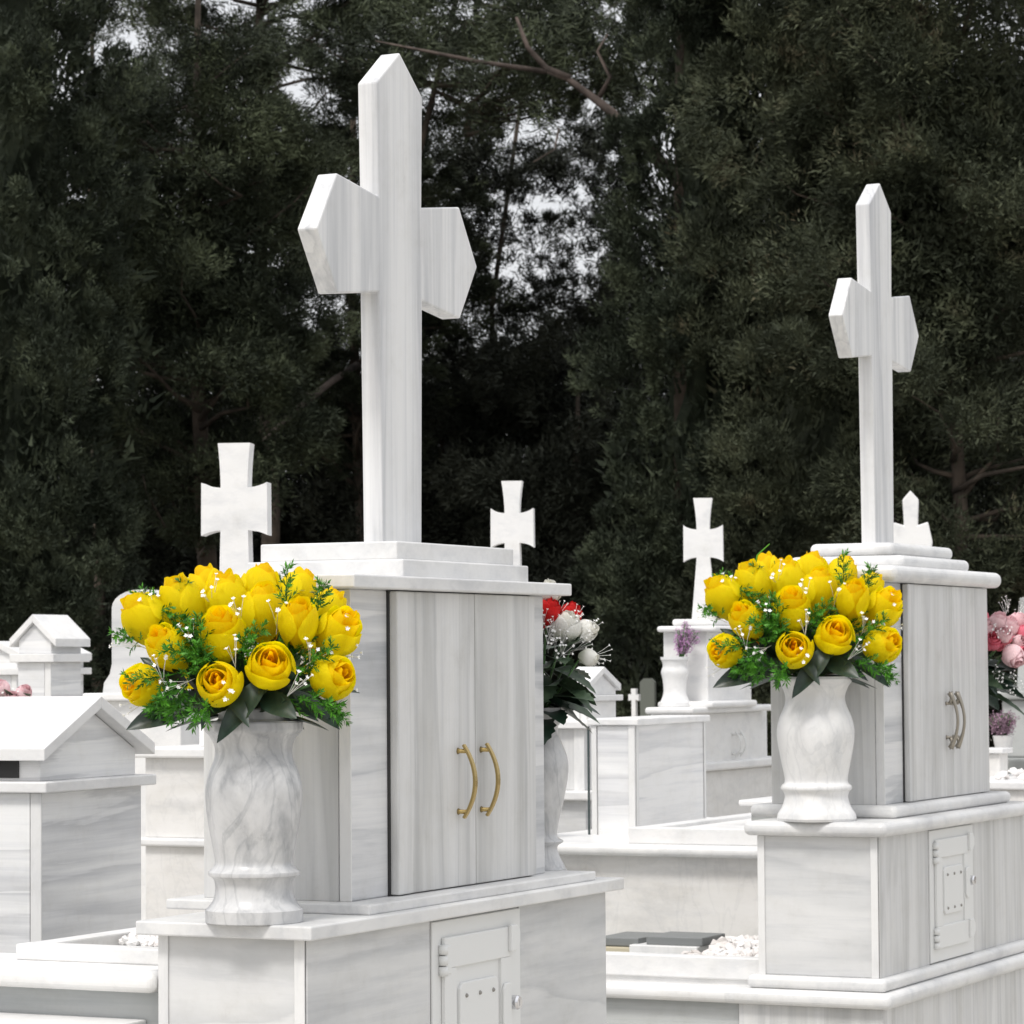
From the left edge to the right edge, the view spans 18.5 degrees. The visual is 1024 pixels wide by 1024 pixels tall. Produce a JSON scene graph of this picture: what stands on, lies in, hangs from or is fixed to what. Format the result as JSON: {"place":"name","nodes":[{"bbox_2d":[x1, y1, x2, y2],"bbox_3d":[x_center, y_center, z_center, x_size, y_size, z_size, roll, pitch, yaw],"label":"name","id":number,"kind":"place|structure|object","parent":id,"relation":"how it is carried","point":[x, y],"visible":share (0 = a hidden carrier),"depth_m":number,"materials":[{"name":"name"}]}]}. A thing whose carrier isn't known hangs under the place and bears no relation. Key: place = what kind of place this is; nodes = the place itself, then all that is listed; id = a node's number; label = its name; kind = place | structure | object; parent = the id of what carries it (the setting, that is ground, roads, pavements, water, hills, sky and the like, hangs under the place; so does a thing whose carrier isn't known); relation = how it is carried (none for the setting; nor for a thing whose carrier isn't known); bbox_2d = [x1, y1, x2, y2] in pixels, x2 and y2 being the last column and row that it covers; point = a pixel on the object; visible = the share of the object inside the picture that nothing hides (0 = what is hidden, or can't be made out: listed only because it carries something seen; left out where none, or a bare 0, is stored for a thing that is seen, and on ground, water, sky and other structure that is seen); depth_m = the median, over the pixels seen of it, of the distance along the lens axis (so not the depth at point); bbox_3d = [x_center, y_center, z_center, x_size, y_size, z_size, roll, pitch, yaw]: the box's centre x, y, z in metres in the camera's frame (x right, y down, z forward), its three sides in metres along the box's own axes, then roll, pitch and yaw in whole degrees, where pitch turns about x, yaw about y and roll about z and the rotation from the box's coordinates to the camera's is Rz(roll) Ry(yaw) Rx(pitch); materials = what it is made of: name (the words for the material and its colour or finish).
{"place":"outdoors","nodes":[
{"label":"outdoors","id":0,"kind":"place"},
{"bbox_2d":[0,679,34,696],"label":"mixed bouquet","id":1,"kind":"object","parent":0,"point":[24,690],"visible":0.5,"depth_m":8.20,"materials":[{"name":"pink plant"}]},
{"bbox_2d":[119,928,157,946],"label":"white gravel","id":2,"kind":"structure","parent":0,"point":[132,938],"depth_m":5.83,"materials":[{"name":"white gravel"}]},
{"bbox_2d":[51,0,1023,471],"label":"sky","id":3,"kind":"structure","parent":0,"point":[536,202],"materials":[{"name":"white"}]},
{"bbox_2d":[681,934,758,956],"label":"white gravel","id":4,"kind":"structure","parent":0,"point":[745,945],"depth_m":8.70,"materials":[{"name":"white gravel"}]},
{"bbox_2d":[994,767,1023,780],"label":"white gravel","id":5,"kind":"structure","parent":0,"point":[1015,772],"depth_m":11.24,"materials":[{"name":"white gravel"}]},
{"label":"path","id":6,"kind":"structure","parent":0,"visible":0},
{"bbox_2d":[0,641,91,695],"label":"house tomb","id":7,"kind":"object","parent":6,"relation":"on","point":[8,672],"visible":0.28,"depth_m":12.60,"materials":[{"name":"stone"}]},
{"bbox_2d":[9,614,89,696],"bbox_3d":[-1.698,1.225,11.577,0.199,1.694,0.255,-2,-3,24],"label":"house tomb","id":8,"kind":"object","parent":6,"relation":"on","point":[50,657],"visible":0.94,"depth_m":11.53,"materials":[{"name":"stone"}]},
{"bbox_2d":[0,696,155,952],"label":"house tomb","id":9,"kind":"object","parent":6,"relation":"on","point":[71,782],"visible":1,"depth_m":6.70,"materials":[{"name":"stone"}]},
{"bbox_2d":[0,927,157,1023],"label":"grave bed","id":10,"kind":"object","parent":6,"relation":"on","point":[101,978],"visible":0.43,"depth_m":5.50,"materials":[{"name":"white stone"}]},
{"bbox_2d":[83,589,198,919],"bbox_3d":[-1.136,1.129,10.242,0.386,1.750,0.360,-2,-3,26],"label":"headstone","id":11,"kind":"object","parent":6,"relation":"on","point":[111,694],"visible":0.18,"depth_m":10.14,"materials":[{"name":"stone"}]},
{"bbox_2d":[135,443,271,918],"bbox_3d":[-0.485,0.878,9.347,0.835,2.154,1.060,-2,-3,26],"label":"grave monument","id":12,"kind":"object","parent":6,"relation":"on","point":[235,509],"visible":0.23,"depth_m":9.05,"materials":[{"name":"beige stone"}]},
{"bbox_2d":[136,53,623,1023],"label":"grave monument","id":13,"kind":"object","parent":6,"relation":"on","point":[428,889],"visible":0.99,"depth_m":5.85,"materials":[{"name":"stone"}]},
{"bbox_2d":[204,708,302,925],"bbox_3d":[-0.439,0.514,5.352,0.169,0.363,0.169,0,-3,-17],"label":"marble vase","id":14,"kind":"object","parent":13,"relation":"on","point":[253,794],"visible":0.96,"depth_m":5.29,"materials":[{"name":"white stone"}]},
{"bbox_2d":[108,559,362,742],"bbox_3d":[-0.482,0.237,5.389,0.431,0.310,0.369,0,-3,-15],"label":"rose bouquet","id":15,"kind":"object","parent":14,"relation":"in","point":[218,618],"visible":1,"depth_m":5.30,"materials":[{"name":"yellow plant"}]},
{"bbox_2d":[410,592,477,892],"bbox_3d":[-0.117,0.423,5.835,0.054,0.547,0.263,-2,-3,26],"label":"door","id":16,"kind":"structure","parent":13,"relation":"in","point":[444,778],"depth_m":5.84,"materials":[{"name":"stone"}]},
{"bbox_2d":[474,594,535,883],"bbox_3d":[0.001,0.433,6.070,0.054,0.547,0.263,-2,-3,26],"label":"door","id":17,"kind":"structure","parent":13,"relation":"in","point":[504,625],"depth_m":6.07,"materials":[{"name":"stone"}]},
{"bbox_2d":[543,707,568,870],"bbox_3d":[0.058,0.569,6.378,0.115,0.345,0.115,0,-3,0],"label":"marble vase","id":18,"kind":"object","parent":13,"relation":"on","point":[556,766],"visible":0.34,"depth_m":6.34,"materials":[{"name":"white stone"}]},
{"bbox_2d":[542,579,612,744],"bbox_3d":[0.055,0.305,6.393,0.272,0.341,0.267,1,-3,-20],"label":"mixed bouquet","id":19,"kind":"object","parent":18,"relation":"in","point":[566,691],"visible":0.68,"depth_m":6.36,"materials":[{"name":"white plant"}]},
{"bbox_2d":[491,481,544,674],"bbox_3d":[-0.119,0.975,11.540,0.464,2.167,0.260,-2,-3,26],"label":"grave monument","id":20,"kind":"object","parent":6,"relation":"on","point":[512,526],"visible":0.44,"depth_m":11.48,"materials":[{"name":"white stone"}]},
{"bbox_2d":[557,667,622,832],"bbox_3d":[0.196,1.300,11.295,0.528,1.488,0.738,-2,-3,26],"label":"house tomb","id":21,"kind":"object","parent":6,"relation":"on","point":[605,683],"visible":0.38,"depth_m":10.96,"materials":[{"name":"white stone"}]},
{"bbox_2d":[587,715,709,834],"bbox_3d":[0.447,1.319,10.053,0.173,1.328,0.645,-2,-3,24],"label":"box tomb","id":22,"kind":"object","parent":6,"relation":"on","point":[648,770],"visible":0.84,"depth_m":9.85,"materials":[{"name":"stone"}]},
{"bbox_2d":[557,813,757,936],"bbox_3d":[0.759,1.466,9.907,1.100,1.014,1.630,-2,-3,26],"label":"grave bed","id":23,"kind":"object","parent":6,"relation":"on","point":[698,875],"visible":0.3,"depth_m":9.22,"materials":[{"name":"beige stone"}]},
{"bbox_2d":[606,951,758,1023],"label":"grave bed","id":24,"kind":"object","parent":6,"relation":"on","point":[654,988],"visible":0.07,"depth_m":8.39,"materials":[{"name":"white stone"}]},
{"bbox_2d":[606,946,628,951],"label":"stone block","id":25,"kind":"structure","parent":24,"relation":"on","point":[618,948],"depth_m":8.86,"materials":[{"name":"beige stone"}]},
{"bbox_2d":[606,931,659,945],"bbox_3d":[0.342,1.217,8.971,0.127,0.024,0.200,-2,-3,26],"label":"grave plaque","id":26,"kind":"object","parent":25,"relation":"on","point":[626,938],"visible":0.57,"depth_m":8.89,"materials":[{"name":"grey stone"}]},
{"bbox_2d":[629,942,708,953],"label":"marble block","id":27,"kind":"structure","parent":24,"relation":"on","point":[646,948],"depth_m":8.79,"materials":[{"name":"white stone"}]},
{"bbox_2d":[646,931,724,945],"bbox_3d":[0.490,1.203,8.872,0.171,0.024,0.170,-2,-3,26],"label":"grave plaque","id":28,"kind":"object","parent":27,"relation":"on","point":[686,938],"visible":0.87,"depth_m":8.81,"materials":[{"name":"grey stone"}]},
{"bbox_2d":[645,498,771,816],"bbox_3d":[0.789,0.705,12.046,0.252,1.511,1.088,-2,-3,26],"label":"grave monument","id":29,"kind":"object","parent":6,"relation":"on","point":[738,763],"visible":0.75,"depth_m":11.97,"materials":[{"name":"white stone"}]},
{"bbox_2d":[660,657,688,706],"bbox_3d":[0.606,0.632,11.733,0.115,0.185,0.115,0,-3,0],"label":"marble vase","id":30,"kind":"object","parent":29,"relation":"on","point":[674,672],"visible":1,"depth_m":11.69,"materials":[{"name":"white stone"}]},
{"bbox_2d":[673,620,699,656],"bbox_3d":[0.653,0.478,11.736,0.108,0.158,0.112,0,-3,0],"label":"flower bunch","id":31,"kind":"object","parent":30,"relation":"on","point":[683,642],"visible":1,"depth_m":11.73,"materials":[{"name":"purple plant"}]},
{"bbox_2d":[739,796,775,820],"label":"plinth","id":32,"kind":"structure","parent":6,"relation":"on","point":[749,802],"depth_m":9.65,"materials":[{"name":"grey stone"}]},
{"bbox_2d":[724,183,1023,1023],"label":"grave monument","id":33,"kind":"object","parent":6,"relation":"on","point":[898,899],"visible":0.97,"depth_m":8.60,"materials":[{"name":"stone"}]},
{"bbox_2d":[777,676,856,822],"bbox_3d":[0.801,0.623,8.299,0.202,0.379,0.202,1,-3,-29],"label":"marble vase","id":34,"kind":"object","parent":33,"relation":"on","point":[815,732],"visible":0.92,"depth_m":8.23,"materials":[{"name":"white stone"}]},
{"bbox_2d":[696,544,902,697],"bbox_3d":[0.740,0.288,8.346,0.549,0.409,0.470,0,-3,-15],"label":"rose bouquet","id":35,"kind":"object","parent":34,"relation":"in","point":[768,606],"visible":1,"depth_m":8.23,"materials":[{"name":"yellow plant"}]},
{"bbox_2d":[914,584,958,800],"bbox_3d":[1.181,0.499,8.751,0.053,0.592,0.333,-2,-3,26],"label":"door","id":36,"kind":"structure","parent":33,"relation":"in","point":[934,696],"depth_m":8.76,"materials":[{"name":"stone"}]},
{"bbox_2d":[950,586,989,795],"bbox_3d":[1.329,0.512,9.042,0.053,0.592,0.346,-2,-3,26],"label":"door","id":37,"kind":"structure","parent":33,"relation":"in","point":[968,605],"depth_m":9.05,"materials":[{"name":"stone"}]},
{"bbox_2d":[894,491,932,545],"bbox_3d":[1.867,1.051,14.614,0.600,2.281,0.700,-1,-3,8],"label":"grave monument","id":38,"kind":"object","parent":6,"relation":"on","point":[911,531],"visible":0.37,"depth_m":14.47,"materials":[{"name":"white stone"}]},
{"bbox_2d":[989,747,1012,776],"bbox_3d":[1.763,1.460,11.615,0.155,1.177,0.130,-2,-3,26],"label":"post","id":39,"kind":"object","parent":6,"relation":"on","point":[998,759],"visible":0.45,"depth_m":11.58,"materials":[{"name":"beige stone"}]},
{"bbox_2d":[993,735,1013,747],"bbox_3d":[2.039,0.963,13.068,0.089,0.071,0.089,0,-3,0],"label":"flower pot","id":40,"kind":"object","parent":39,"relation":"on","point":[1003,741],"visible":0.69,"depth_m":13.04,"materials":[{"name":"white stone"}]},
{"bbox_2d":[989,710,1020,735],"bbox_3d":[2.034,0.879,13.078,0.144,0.128,0.139,1,-3,-34],"label":"flower bunch","id":41,"kind":"object","parent":40,"relation":"on","point":[1002,726],"visible":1,"depth_m":13.05,"materials":[{"name":"purple plant"}]},
{"bbox_2d":[990,774,1023,800],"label":"kerb slab","id":42,"kind":"structure","parent":6,"relation":"on","point":[1013,785],"depth_m":11.12,"materials":[{"name":"beige stone"}]},
{"bbox_2d":[997,598,1023,773],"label":"grave monument","id":43,"kind":"object","parent":6,"relation":"on","point":[1016,758],"visible":0.22,"depth_m":13.37,"materials":[{"name":"grey stone"}]},
{"bbox_2d":[987,595,1023,714],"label":"mixed bouquet","id":44,"kind":"object","parent":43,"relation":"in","point":[1005,633],"visible":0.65,"depth_m":9.31,"materials":[{"name":"pink plant"}]},
{"label":"tree bed","id":45,"kind":"structure","parent":0,"visible":0},
{"bbox_2d":[0,0,176,692],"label":"cypress tree","id":46,"kind":"object","parent":45,"relation":"on","point":[40,569],"visible":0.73,"depth_m":18.75,"materials":[{"name":"green plant"}]},
{"bbox_2d":[51,0,238,692],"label":"conifer tree","id":47,"kind":"object","parent":45,"relation":"on","point":[103,39],"visible":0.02,"depth_m":24.48,"materials":[{"name":"green plant"}]},
{"bbox_2d":[51,242,292,693],"bbox_3d":[-3.462,0.495,25.424,3.424,5.834,2.314,0,-3,0],"label":"conifer tree","id":48,"kind":"object","parent":45,"relation":"on","point":[168,567],"visible":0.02,"depth_m":25.34,"materials":[{"name":"green plant"}]},
{"bbox_2d":[97,374,255,586],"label":"conifer tree","id":49,"kind":"object","parent":45,"relation":"on","point":[164,522],"depth_m":28.69,"materials":[{"name":"green plant"}]},
{"bbox_2d":[48,0,360,690],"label":"conifer tree","id":50,"kind":"object","parent":45,"relation":"on","point":[207,281],"visible":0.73,"depth_m":20.33,"materials":[{"name":"green plant"}]},
{"bbox_2d":[57,0,455,544],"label":"conifer tree","id":51,"kind":"object","parent":45,"relation":"on","point":[344,82],"visible":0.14,"depth_m":22.96,"materials":[{"name":"green plant"}]},
{"bbox_2d":[113,342,480,690],"bbox_3d":[-1.921,0.846,25.914,3.653,4.705,2.299,0,-3,0],"label":"conifer tree","id":52,"kind":"object","parent":45,"relation":"on","point":[289,534],"visible":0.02,"depth_m":25.76,"materials":[{"name":"green plant"}]},
{"bbox_2d":[177,317,537,557],"bbox_3d":[-1.339,0.656,27.517,3.253,4.957,2.640,1,-3,-30],"label":"conifer tree","id":53,"kind":"object","parent":45,"relation":"on","point":[466,378],"depth_m":27.55,"materials":[{"name":"green plant"}]},
{"bbox_2d":[236,76,529,541],"bbox_3d":[-1.457,-0.813,24.420,2.872,7.002,2.241,2,-3,-37],"label":"conifer tree","id":54,"kind":"object","parent":45,"relation":"on","point":[347,381],"visible":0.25,"depth_m":24.39,"materials":[{"name":"green plant"}]},
{"bbox_2d":[258,352,633,716],"bbox_3d":[-0.492,1.051,25.019,3.169,4.753,2.268,1,-3,-24],"label":"conifer tree","id":55,"kind":"object","parent":45,"relation":"on","point":[349,492],"visible":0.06,"depth_m":24.63,"materials":[{"name":"green plant"}]},
{"bbox_2d":[260,0,672,152],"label":"conifer tree","id":56,"kind":"object","parent":45,"relation":"on","point":[574,101],"visible":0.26,"depth_m":22.56,"materials":[{"name":"green plant"}]},
{"bbox_2d":[285,0,673,185],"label":"pine tree","id":57,"kind":"object","parent":45,"relation":"on","point":[556,51],"visible":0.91,"depth_m":21.20,"materials":[{"name":"green plant"}]},
{"bbox_2d":[348,45,668,496],"bbox_3d":[0.171,-0.795,25.059,3.172,7.003,2.039,0,-3,0],"label":"conifer tree","id":58,"kind":"object","parent":45,"relation":"on","point":[472,163],"visible":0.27,"depth_m":24.80,"materials":[{"name":"green plant"}]},
{"bbox_2d":[422,326,643,677],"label":"conifer tree","id":59,"kind":"object","parent":45,"relation":"on","point":[501,397],"visible":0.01,"depth_m":27.80,"materials":[{"name":"green plant"}]},
{"bbox_2d":[421,305,670,715],"bbox_3d":[0.436,0.837,23.952,3.134,4.850,2.184,0,-3,0],"label":"conifer tree","id":60,"kind":"object","parent":45,"relation":"on","point":[570,508],"visible":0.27,"depth_m":23.78,"materials":[{"name":"green plant"}]},
{"bbox_2d":[446,287,671,488],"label":"conifer tree","id":61,"kind":"object","parent":45,"relation":"on","point":[567,332],"depth_m":28.81,"materials":[{"name":"green plant"}]},
{"bbox_2d":[628,689,640,715],"bbox_3d":[0.653,1.609,16.491,0.097,1.366,0.300,-1,-3,10],"label":"cross","id":62,"kind":"object","parent":45,"relation":"on","point":[634,697],"visible":0.21,"depth_m":16.44,"materials":[{"name":"white stone"}]},
{"bbox_2d":[640,678,655,715],"bbox_3d":[0.767,1.632,17.491,0.145,1.414,0.300,-1,-3,10],"label":"headstone","id":63,"kind":"object","parent":45,"relation":"on","point":[648,691],"visible":0.09,"depth_m":17.44,"materials":[{"name":"grey stone"}]},
{"bbox_2d":[562,0,792,716],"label":"cypress tree","id":64,"kind":"object","parent":45,"relation":"on","point":[675,488],"visible":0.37,"depth_m":19.83,"materials":[{"name":"green plant"}]},
{"bbox_2d":[539,184,918,703],"bbox_3d":[1.995,0.005,25.119,3.673,6.601,2.541,0,-3,0],"label":"conifer tree","id":65,"kind":"object","parent":45,"relation":"on","point":[651,214],"depth_m":24.70,"materials":[{"name":"green plant"}]},
{"bbox_2d":[636,0,1003,755],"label":"cypress tree","id":66,"kind":"object","parent":45,"relation":"on","point":[806,426],"visible":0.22,"depth_m":19.09,"materials":[{"name":"green plant"}]},
{"bbox_2d":[656,0,1023,690],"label":"conifer tree","id":67,"kind":"object","parent":45,"relation":"on","point":[944,166],"visible":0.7,"depth_m":18.42,"materials":[{"name":"green plant"}]},
{"bbox_2d":[773,81,1023,739],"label":"conifer tree","id":68,"kind":"object","parent":45,"relation":"on","point":[978,507],"visible":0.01,"depth_m":24.72,"materials":[{"name":"green plant"}]},
{"bbox_2d":[966,0,1023,746],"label":"cypress tree","id":69,"kind":"object","parent":45,"relation":"on","point":[991,743],"visible":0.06,"depth_m":20.50,"materials":[{"name":"green plant"}]}
]}

